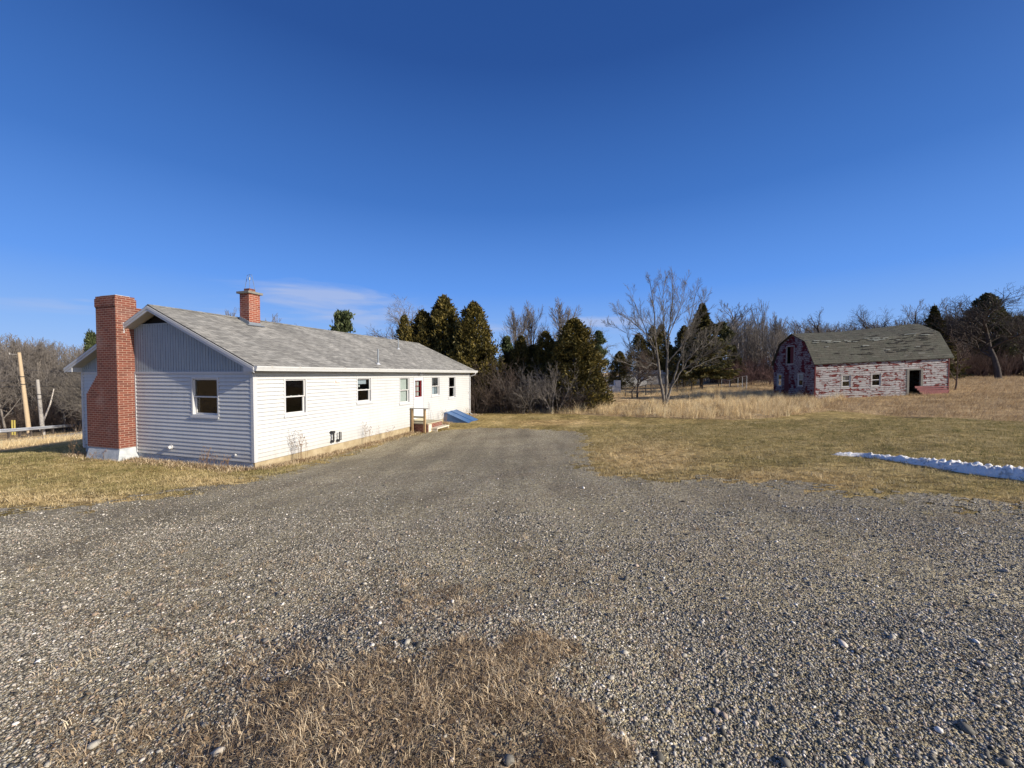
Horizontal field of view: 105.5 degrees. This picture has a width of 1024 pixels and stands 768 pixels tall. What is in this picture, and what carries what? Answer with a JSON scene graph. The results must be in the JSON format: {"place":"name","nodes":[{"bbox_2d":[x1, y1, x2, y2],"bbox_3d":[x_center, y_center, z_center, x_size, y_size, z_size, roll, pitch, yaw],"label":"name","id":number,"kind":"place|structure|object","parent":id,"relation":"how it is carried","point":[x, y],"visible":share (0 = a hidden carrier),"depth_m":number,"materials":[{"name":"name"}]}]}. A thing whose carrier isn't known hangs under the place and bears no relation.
{"place":"outdoors","nodes":[
{"label":"outdoors","id":0,"kind":"place"},
{"bbox_2d":[0,432,82,448],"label":"verge grass","id":1,"kind":"structure","parent":0,"point":[30,441],"depth_m":20.18,"materials":[{"name":"beige plant"}]},
{"bbox_2d":[0,427,1023,767],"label":"gravel driveway","id":2,"kind":"structure","parent":0,"point":[414,459],"depth_m":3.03,"materials":[{"name":"grey gravel"}]},
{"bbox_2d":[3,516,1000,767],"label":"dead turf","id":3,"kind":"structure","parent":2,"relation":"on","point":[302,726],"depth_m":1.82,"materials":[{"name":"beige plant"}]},
{"bbox_2d":[0,373,1023,516],"bbox_3d":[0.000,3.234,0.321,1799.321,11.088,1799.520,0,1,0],"label":"ground","id":4,"kind":"structure","parent":0,"point":[543,421],"depth_m":9.98,"materials":[{"name":"beige plant"}]},
{"bbox_2d":[9,352,30,436],"bbox_3d":[-47.909,1.459,38.028,1.766,9.066,0.381,0,1,-3],"label":"utility pole","id":5,"kind":"object","parent":4,"relation":"on","point":[25,400],"visible":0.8,"depth_m":37.95,"materials":[{"name":"brown wood"}]},
{"bbox_2d":[1,338,59,399],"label":"bare tree","id":6,"kind":"object","parent":4,"relation":"on","point":[41,357],"visible":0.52,"depth_m":52.32,"materials":[{"name":"grey plant"}]},
{"bbox_2d":[0,333,63,419],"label":"bare tree","id":7,"kind":"object","parent":4,"relation":"on","point":[14,358],"visible":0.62,"depth_m":49.69,"materials":[{"name":"brown plant"}]},
{"bbox_2d":[0,425,80,439],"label":"guardrail","id":8,"kind":"object","parent":4,"relation":"on","point":[29,429],"visible":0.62,"depth_m":36.59,"materials":[{"name":"metal"}]},
{"bbox_2d":[0,387,81,431],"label":"roadside brush","id":9,"kind":"object","parent":4,"relation":"on","point":[50,420],"visible":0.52,"depth_m":45.73,"materials":[{"name":"brown plant"}]},
{"bbox_2d":[36,379,45,434],"bbox_3d":[-48.518,2.771,40.083,0.744,6.474,0.345,0,1,0],"label":"utility pole","id":10,"kind":"object","parent":4,"relation":"on","point":[40,410],"visible":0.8,"depth_m":39.99,"materials":[{"name":"wood"}]},
{"bbox_2d":[0,336,85,432],"bbox_3d":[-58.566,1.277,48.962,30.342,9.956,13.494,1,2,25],"label":"woods","id":11,"kind":"object","parent":4,"relation":"on","point":[19,391],"visible":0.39,"depth_m":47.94,"materials":[{"name":"brown plant"}]},
{"bbox_2d":[44,389,53,420],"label":"broken birch trunk","id":12,"kind":"object","parent":4,"relation":"on","point":[48,406],"visible":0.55,"depth_m":41.04,"materials":[{"name":"grey plant"}]},
{"bbox_2d":[31,349,80,430],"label":"bare tree","id":13,"kind":"object","parent":4,"relation":"on","point":[76,353],"visible":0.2,"depth_m":45.14,"materials":[{"name":"brown plant"}]},
{"bbox_2d":[46,372,81,418],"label":"bare tree","id":14,"kind":"object","parent":4,"relation":"on","point":[78,392],"visible":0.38,"depth_m":39.06,"materials":[{"name":"brown plant"}]},
{"bbox_2d":[83,329,95,351],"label":"pine tree","id":15,"kind":"object","parent":4,"relation":"on","point":[90,340],"visible":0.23,"depth_m":47.45,"materials":[{"name":"green plant"}]},
{"bbox_2d":[198,446,217,469],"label":"dry weed","id":16,"kind":"object","parent":4,"relation":"on","point":[200,461],"visible":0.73,"depth_m":10.66,"materials":[{"name":"brown plant"}]},
{"bbox_2d":[218,455,231,471],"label":"dry weed","id":17,"kind":"object","parent":4,"relation":"on","point":[228,459],"visible":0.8,"depth_m":10.32,"materials":[{"name":"brown plant"}]},
{"bbox_2d":[63,274,477,467],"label":"house","id":18,"kind":"structure","parent":4,"relation":"on","point":[248,387],"depth_m":11.81,"materials":[{"name":"plastic"}]},
{"bbox_2d":[190,377,219,418],"bbox_3d":[-8.694,0.382,11.076,1.111,1.172,0.155,0,2,17],"label":"window","id":19,"kind":"structure","parent":18,"relation":"in","point":[194,398],"depth_m":11.13,"materials":[{"name":"white plastic"}]},
{"bbox_2d":[283,377,307,417],"bbox_3d":[-6.595,0.393,11.813,0.155,1.183,0.868,0,2,17],"label":"window","id":20,"kind":"structure","parent":18,"relation":"in","point":[304,379],"depth_m":11.95,"materials":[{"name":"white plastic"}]},
{"bbox_2d":[356,377,372,404],"bbox_3d":[-5.673,0.240,14.814,0.197,1.031,0.900,0,2,17],"label":"window","id":21,"kind":"structure","parent":18,"relation":"in","point":[360,380],"depth_m":14.92,"materials":[{"name":"white plastic"}]},
{"bbox_2d":[399,376,410,404],"bbox_3d":[-4.856,0.289,17.415,0.197,1.260,0.868,0,2,17],"label":"window","id":22,"kind":"structure","parent":18,"relation":"in","point":[402,379],"depth_m":17.55,"materials":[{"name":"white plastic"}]},
{"bbox_2d":[413,376,423,420],"bbox_3d":[-4.544,0.700,18.571,0.340,2.140,1.009,0,2,17],"label":"door","id":23,"kind":"structure","parent":18,"relation":"in","point":[418,402],"depth_m":18.58,"materials":[{"name":"white paint"}]},
{"bbox_2d":[431,376,440,396],"bbox_3d":[-4.007,0.127,20.123,0.205,1.072,0.933,0,2,17],"label":"window","id":24,"kind":"structure","parent":18,"relation":"in","point":[435,380],"depth_m":20.23,"materials":[{"name":"white plastic"}]},
{"bbox_2d":[448,376,455,398],"bbox_3d":[-3.411,0.195,21.938,0.155,1.300,0.932,0,2,17],"label":"window","id":25,"kind":"structure","parent":18,"relation":"in","point":[454,377],"depth_m":22.28,"materials":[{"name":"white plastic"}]},
{"bbox_2d":[62,413,482,474],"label":"foundation litter","id":26,"kind":"object","parent":4,"relation":"on","point":[233,467],"visible":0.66,"depth_m":11.51,"materials":[{"name":"beige plant"}]},
{"bbox_2d":[287,430,310,462],"bbox_3d":[-6.353,1.859,11.613,0.656,1.012,0.492,0,1,0],"label":"dry weed","id":27,"kind":"object","parent":4,"relation":"on","point":[299,446],"visible":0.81,"depth_m":11.58,"materials":[{"name":"beige plant"}]},
{"bbox_2d":[328,309,355,332],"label":"pine tree","id":28,"kind":"object","parent":4,"relation":"on","point":[342,322],"visible":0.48,"depth_m":37.48,"materials":[{"name":"green plant"}]},
{"bbox_2d":[366,293,429,338],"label":"bare tree","id":29,"kind":"object","parent":4,"relation":"on","point":[389,319],"visible":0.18,"depth_m":43.77,"materials":[{"name":"grey plant"}]},
{"bbox_2d":[393,314,415,341],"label":"evergreen tree","id":30,"kind":"object","parent":4,"relation":"on","point":[404,332],"visible":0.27,"depth_m":28.64,"materials":[{"name":"green plant"}]},
{"bbox_2d":[411,309,441,351],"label":"evergreen tree","id":31,"kind":"object","parent":4,"relation":"on","point":[420,320],"visible":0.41,"depth_m":29.15,"materials":[{"name":"green plant"}]},
{"bbox_2d":[410,408,448,432],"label":"entry steps","id":32,"kind":"structure","parent":4,"relation":"on","point":[425,425],"depth_m":17.82,"materials":[{"name":"wood"}]},
{"bbox_2d":[419,294,477,391],"bbox_3d":[-5.547,-2.241,30.157,5.852,9.454,6.361,0,1,-14],"label":"evergreen tree","id":33,"kind":"object","parent":4,"relation":"on","point":[443,318],"visible":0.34,"depth_m":29.05,"materials":[{"name":"green plant"}]},
{"bbox_2d":[444,409,477,422],"bbox_3d":[-2.737,1.914,21.397,1.550,0.890,1.470,0,2,17],"label":"cellar bulkhead","id":34,"kind":"object","parent":4,"relation":"on","point":[455,416],"visible":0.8,"depth_m":20.97,"materials":[{"name":"blue paint"}]},
{"bbox_2d":[445,411,471,422],"bbox_3d":[-2.849,1.786,21.056,1.380,0.580,0.680,0,2,17],"label":"door","id":35,"kind":"structure","parent":34,"relation":"in","point":[451,413],"depth_m":21.01,"materials":[{"name":"blue paint"}]},
{"bbox_2d":[452,409,477,420],"bbox_3d":[-2.638,1.751,21.726,1.380,0.580,0.695,0,2,17],"label":"door","id":36,"kind":"structure","parent":34,"relation":"in","point":[455,411],"depth_m":21.73,"materials":[{"name":"blue paint"}]},
{"bbox_2d":[447,300,508,410],"bbox_3d":[-2.539,-1.884,28.550,6.000,8.504,5.901,0,2,-18],"label":"evergreen tree","id":37,"kind":"object","parent":4,"relation":"on","point":[471,334],"visible":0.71,"depth_m":27.68,"materials":[{"name":"green plant"}]},
{"bbox_2d":[468,384,493,413],"bbox_3d":[-2.554,0.966,25.460,3.164,2.221,2.178,-1,2,-40],"label":"bare bush","id":38,"kind":"object","parent":4,"relation":"on","point":[481,404],"visible":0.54,"depth_m":25.42,"materials":[{"name":"brown plant"}]},
{"bbox_2d":[471,355,503,407],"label":"evergreen tree","id":39,"kind":"object","parent":4,"relation":"on","point":[484,356],"visible":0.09,"depth_m":29.41,"materials":[{"name":"green plant"}]},
{"bbox_2d":[471,369,507,413],"bbox_3d":[-1.983,0.520,26.101,3.630,3.091,3.919,0,1,0],"label":"bare bush","id":40,"kind":"object","parent":4,"relation":"on","point":[476,378],"visible":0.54,"depth_m":25.69,"materials":[{"name":"brown plant"}]},
{"bbox_2d":[471,352,529,412],"bbox_3d":[-0.981,-0.045,25.984,4.614,4.266,5.795,0,1,0],"label":"bare bush","id":41,"kind":"object","parent":4,"relation":"on","point":[503,382],"visible":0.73,"depth_m":25.83,"materials":[{"name":"brown plant"}]},
{"bbox_2d":[497,334,513,360],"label":"pine tree","id":42,"kind":"object","parent":4,"relation":"on","point":[506,346],"visible":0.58,"depth_m":33.75,"materials":[{"name":"green plant"}]},
{"bbox_2d":[497,350,525,409],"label":"evergreen tree","id":43,"kind":"object","parent":4,"relation":"on","point":[506,360],"visible":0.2,"depth_m":29.34,"materials":[{"name":"green plant"}]},
{"bbox_2d":[496,307,535,354],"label":"bare tree","id":44,"kind":"object","parent":4,"relation":"on","point":[513,327],"visible":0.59,"depth_m":43.01,"materials":[{"name":"grey plant"}]},
{"bbox_2d":[486,364,552,413],"bbox_3d":[1.009,0.313,25.730,4.102,3.495,4.322,1,2,36],"label":"bare bush","id":45,"kind":"object","parent":4,"relation":"on","point":[530,391],"visible":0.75,"depth_m":25.48,"materials":[{"name":"brown plant"}]},
{"bbox_2d":[506,335,534,408],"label":"evergreen tree","id":46,"kind":"object","parent":4,"relation":"on","point":[521,347],"visible":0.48,"depth_m":29.01,"materials":[{"name":"green plant"}]},
{"bbox_2d":[498,344,560,409],"bbox_3d":[1.248,-0.474,29.919,6.386,5.235,6.366,-1,2,-34],"label":"evergreen tree","id":47,"kind":"object","parent":4,"relation":"on","point":[532,349],"visible":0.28,"depth_m":28.83,"materials":[{"name":"green plant"}]},
{"bbox_2d":[513,300,551,349],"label":"bare tree","id":48,"kind":"object","parent":4,"relation":"on","point":[528,311],"visible":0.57,"depth_m":44.04,"materials":[{"name":"grey plant"}]},
{"bbox_2d":[509,358,573,412],"bbox_3d":[2.004,0.101,25.619,4.541,3.902,5.470,0,1,0],"label":"bare bush","id":49,"kind":"object","parent":4,"relation":"on","point":[540,402],"visible":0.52,"depth_m":26.12,"materials":[{"name":"brown plant"}]},
{"bbox_2d":[472,384,611,413],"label":"undergrowth","id":50,"kind":"object","parent":4,"relation":"on","point":[543,405],"visible":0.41,"depth_m":25.86,"materials":[{"name":"brown plant"}]},
{"bbox_2d":[526,330,569,407],"bbox_3d":[2.724,-0.976,29.128,4.047,6.136,4.018,-1,2,-40],"label":"evergreen tree","id":51,"kind":"object","parent":4,"relation":"on","point":[545,340],"visible":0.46,"depth_m":28.49,"materials":[{"name":"green plant"}]},
{"bbox_2d":[523,341,591,400],"bbox_3d":[3.319,-0.755,29.868,7.064,5.345,6.892,0,1,2],"label":"evergreen tree","id":52,"kind":"object","parent":4,"relation":"on","point":[565,372],"visible":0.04,"depth_m":28.46,"materials":[{"name":"green plant"}]},
{"bbox_2d":[524,361,597,412],"bbox_3d":[3.164,0.231,25.609,4.214,3.576,4.961,1,2,35],"label":"bare bush","id":53,"kind":"object","parent":4,"relation":"on","point":[553,392],"visible":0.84,"depth_m":25.19,"materials":[{"name":"brown plant"}]},
{"bbox_2d":[537,298,593,340],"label":"bare tree","id":54,"kind":"object","parent":4,"relation":"on","point":[559,321],"visible":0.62,"depth_m":43.03,"materials":[{"name":"grey plant"}]},
{"bbox_2d":[557,385,593,411],"bbox_3d":[4.131,0.999,25.208,2.406,1.938,2.516,0,1,0],"label":"bare bush","id":55,"kind":"object","parent":4,"relation":"on","point":[565,403],"visible":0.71,"depth_m":25.22,"materials":[{"name":"brown plant"}]},
{"bbox_2d":[535,317,618,409],"bbox_3d":[4.733,-1.321,27.322,6.137,6.822,6.671,-1,2,-24],"label":"evergreen tree","id":56,"kind":"object","parent":4,"relation":"on","point":[571,344],"visible":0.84,"depth_m":26.44,"materials":[{"name":"green plant"}]},
{"bbox_2d":[561,313,619,365],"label":"bare tree","id":57,"kind":"object","parent":4,"relation":"on","point":[593,335],"visible":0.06,"depth_m":48.95,"materials":[{"name":"grey plant"}]},
{"bbox_2d":[571,344,610,408],"bbox_3d":[5.447,-0.435,27.351,2.931,4.847,2.939,0,1,8],"label":"evergreen tree","id":58,"kind":"object","parent":4,"relation":"on","point":[598,371],"visible":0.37,"depth_m":26.70,"materials":[{"name":"green plant"}]},
{"bbox_2d":[592,330,609,364],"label":"pine tree","id":59,"kind":"object","parent":4,"relation":"on","point":[600,338],"visible":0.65,"depth_m":39.62,"materials":[{"name":"green plant"}]},
{"bbox_2d":[605,380,620,392],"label":"white trailer","id":60,"kind":"object","parent":4,"relation":"on","point":[616,386],"visible":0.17,"depth_m":44.11,"materials":[{"name":"metal"}]},
{"bbox_2d":[607,351,634,388],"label":"evergreen tree","id":61,"kind":"object","parent":4,"relation":"on","point":[619,369],"visible":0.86,"depth_m":55.28,"materials":[{"name":"green plant"}]},
{"bbox_2d":[606,367,646,387],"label":"white shed","id":62,"kind":"structure","parent":4,"relation":"on","point":[635,381],"depth_m":58.23,"materials":[{"name":"wood"}]},
{"bbox_2d":[625,374,647,398],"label":"bare tree","id":63,"kind":"object","parent":4,"relation":"on","point":[637,383],"visible":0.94,"depth_m":34.90,"materials":[{"name":"brown plant"}]},
{"bbox_2d":[626,333,657,370],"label":"evergreen tree","id":64,"kind":"object","parent":4,"relation":"on","point":[643,342],"visible":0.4,"depth_m":65.06,"materials":[{"name":"green plant"}]},
{"bbox_2d":[622,346,662,397],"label":"bare tree","id":65,"kind":"object","parent":4,"relation":"on","point":[644,370],"visible":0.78,"depth_m":35.16,"materials":[{"name":"brown plant"}]},
{"bbox_2d":[642,325,668,369],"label":"evergreen tree","id":66,"kind":"object","parent":4,"relation":"on","point":[659,350],"visible":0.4,"depth_m":64.91,"materials":[{"name":"green plant"}]},
{"bbox_2d":[651,324,671,369],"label":"evergreen tree","id":67,"kind":"object","parent":4,"relation":"on","point":[662,347],"visible":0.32,"depth_m":66.04,"materials":[{"name":"green plant"}]},
{"bbox_2d":[637,370,695,384],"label":"grey outbuilding","id":68,"kind":"structure","parent":4,"relation":"on","point":[657,381],"depth_m":62.01,"materials":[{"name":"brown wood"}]},
{"bbox_2d":[605,379,730,395],"bbox_3d":[16.469,0.287,40.189,18.256,2.236,0.817,-1,2,-23],"label":"wire fence","id":69,"kind":"object","parent":4,"relation":"on","point":[645,392],"visible":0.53,"depth_m":39.90,"materials":[{"name":"grey metal"}]},
{"bbox_2d":[662,345,673,369],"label":"evergreen tree","id":70,"kind":"object","parent":4,"relation":"on","point":[670,347],"visible":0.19,"depth_m":65.67,"materials":[{"name":"green plant"}]},
{"bbox_2d":[601,267,741,403],"bbox_3d":[9.842,-2.994,23.204,8.664,8.459,3.133,0,1,0],"label":"bare tree","id":71,"kind":"object","parent":4,"relation":"on","point":[665,396],"visible":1,"depth_m":23.36,"materials":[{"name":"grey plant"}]},
{"bbox_2d":[664,324,703,386],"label":"evergreen tree","id":72,"kind":"object","parent":4,"relation":"on","point":[680,335],"visible":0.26,"depth_m":49.74,"materials":[{"name":"green plant"}]},
{"bbox_2d":[663,303,742,389],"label":"spruce tree","id":73,"kind":"object","parent":4,"relation":"on","point":[716,371],"visible":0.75,"depth_m":41.05,"materials":[{"name":"green plant"}]},
{"bbox_2d":[712,321,737,383],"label":"pine tree","id":74,"kind":"object","parent":4,"relation":"on","point":[725,332],"visible":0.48,"depth_m":49.29,"materials":[{"name":"green plant"}]},
{"bbox_2d":[706,359,743,383],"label":"bare bush","id":75,"kind":"object","parent":4,"relation":"on","point":[733,367],"visible":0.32,"depth_m":50.03,"materials":[{"name":"brown plant"}]},
{"bbox_2d":[716,345,748,383],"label":"evergreen tree","id":76,"kind":"object","parent":4,"relation":"on","point":[734,380],"visible":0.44,"depth_m":51.48,"materials":[{"name":"green plant"}]},
{"bbox_2d":[716,301,754,351],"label":"bare tree","id":77,"kind":"object","parent":4,"relation":"on","point":[731,326],"visible":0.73,"depth_m":56.13,"materials":[{"name":"grey plant"}]},
{"bbox_2d":[733,360,771,385],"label":"bare bush","id":78,"kind":"object","parent":4,"relation":"on","point":[748,373],"visible":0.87,"depth_m":43.96,"materials":[{"name":"brown plant"}]},
{"bbox_2d":[748,305,768,369],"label":"bare tree","id":79,"kind":"object","parent":4,"relation":"on","point":[752,317],"visible":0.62,"depth_m":59.58,"materials":[{"name":"grey plant"}]},
{"bbox_2d":[755,299,768,361],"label":"bare tree","id":80,"kind":"object","parent":4,"relation":"on","point":[763,318],"visible":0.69,"depth_m":60.02,"materials":[{"name":"grey plant"}]},
{"bbox_2d":[753,367,773,384],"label":"bare bush","id":81,"kind":"object","parent":4,"relation":"on","point":[770,379],"visible":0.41,"depth_m":42.25,"materials":[{"name":"brown plant"}]},
{"bbox_2d":[763,313,787,378],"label":"bare tree","id":82,"kind":"object","parent":4,"relation":"on","point":[776,336],"visible":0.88,"depth_m":53.42,"materials":[{"name":"grey plant"}]},
{"bbox_2d":[793,306,861,332],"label":"bare tree","id":83,"kind":"object","parent":4,"relation":"on","point":[817,326],"visible":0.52,"depth_m":47.34,"materials":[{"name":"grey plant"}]},
{"bbox_2d":[720,314,948,378],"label":"woods","id":84,"kind":"object","parent":4,"relation":"on","point":[750,343],"visible":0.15,"depth_m":59.71,"materials":[{"name":"brown plant"}]},
{"bbox_2d":[698,344,1022,382],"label":"hedgerow brush","id":85,"kind":"object","parent":4,"relation":"on","point":[976,369],"visible":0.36,"depth_m":48.26,"materials":[{"name":"brown plant"}]},
{"bbox_2d":[771,324,954,398],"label":"barn","id":86,"kind":"structure","parent":4,"relation":"on","point":[898,359],"depth_m":27.91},
{"bbox_2d":[777,374,781,386],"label":"window","id":87,"kind":"structure","parent":86,"relation":"in","point":[779,376],"depth_m":32.33,"materials":[{"name":"white wood"}]},
{"bbox_2d":[784,375,788,394],"bbox_3d":[22.103,0.258,31.310,0.040,1.999,0.570,0,1,5],"label":"door","id":88,"kind":"structure","parent":86,"relation":"in","point":[786,377],"depth_m":31.31,"materials":[{"name":"wood"}]},
{"bbox_2d":[797,373,803,386],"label":"window","id":89,"kind":"structure","parent":86,"relation":"in","point":[801,374],"depth_m":29.71,"materials":[{"name":"white wood"}]},
{"bbox_2d":[840,374,851,387],"bbox_3d":[23.876,-0.221,27.830,0.730,1.031,0.105,0,1,5],"label":"window","id":90,"kind":"structure","parent":86,"relation":"in","point":[845,377],"depth_m":27.80,"materials":[{"name":"white wood"}]},
{"bbox_2d":[870,372,881,386],"bbox_3d":[25.838,-0.299,27.642,0.745,1.063,0.095,0,1,5],"label":"window","id":91,"kind":"structure","parent":86,"relation":"in","point":[880,378],"depth_m":27.61,"materials":[{"name":"white wood"}]},
{"bbox_2d":[845,305,921,330],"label":"bare tree","id":92,"kind":"object","parent":4,"relation":"on","point":[862,322],"visible":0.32,"depth_m":48.16,"materials":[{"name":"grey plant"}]},
{"bbox_2d":[900,299,926,324],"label":"bare tree","id":93,"kind":"object","parent":4,"relation":"on","point":[913,317],"visible":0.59,"depth_m":55.51,"materials":[{"name":"grey plant"}]},
{"bbox_2d":[833,452,1023,480],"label":"snow bank","id":94,"kind":"structure","parent":4,"relation":"on","point":[1007,471],"depth_m":6.37,"materials":[{"name":"white snow"}]},
{"bbox_2d":[915,386,948,393],"bbox_3d":[29.341,0.451,27.172,2.186,0.605,0.110,0,1,5],"label":"fallen siding panel","id":95,"kind":"object","parent":4,"relation":"on","point":[932,389],"visible":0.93,"depth_m":27.17,"materials":[{"name":"red wood"}]},
{"bbox_2d":[924,298,954,325],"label":"bare tree","id":96,"kind":"object","parent":4,"relation":"on","point":[938,306],"visible":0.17,"depth_m":59.02,"materials":[{"name":"grey plant"}]},
{"bbox_2d":[923,305,972,378],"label":"spruce tree","id":97,"kind":"object","parent":4,"relation":"on","point":[935,311],"visible":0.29,"depth_m":43.02,"materials":[{"name":"green plant"}]},
{"bbox_2d":[949,329,979,389],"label":"sapling","id":98,"kind":"object","parent":4,"relation":"on","point":[958,358],"visible":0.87,"depth_m":28.44,"materials":[{"name":"brown plant"}]},
{"bbox_2d":[911,282,1023,378],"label":"bare tree","id":99,"kind":"object","parent":4,"relation":"on","point":[990,351],"visible":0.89,"depth_m":40.82,"materials":[{"name":"brown plant"}]},
{"bbox_2d":[912,309,1023,373],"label":"woods","id":100,"kind":"object","parent":4,"relation":"on","point":[980,344],"visible":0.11,"depth_m":50.23,"materials":[{"name":"brown plant"}]},
{"bbox_2d":[957,292,1023,375],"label":"evergreen tree","id":101,"kind":"object","parent":4,"relation":"on","point":[979,299],"visible":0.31,"depth_m":50.45,"materials":[{"name":"green plant"}]},
{"bbox_2d":[998,308,1023,376],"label":"bare tree","id":102,"kind":"object","parent":4,"relation":"on","point":[1020,341],"visible":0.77,"depth_m":43.83,"materials":[{"name":"brown plant"}]},
{"bbox_2d":[0,0,1023,372],"label":"sky","id":103,"kind":"structure","parent":0,"point":[799,157],"materials":[{"name":"blue"}]},
{"bbox_2d":[487,382,847,419],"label":"tall grass","id":104,"kind":"structure","parent":0,"point":[610,409],"depth_m":23.69,"materials":[{"name":"beige plant"}]},
{"bbox_2d":[738,374,1023,420],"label":"field grass","id":105,"kind":"structure","parent":0,"point":[1011,379],"depth_m":23.50,"materials":[{"name":"beige plant"}]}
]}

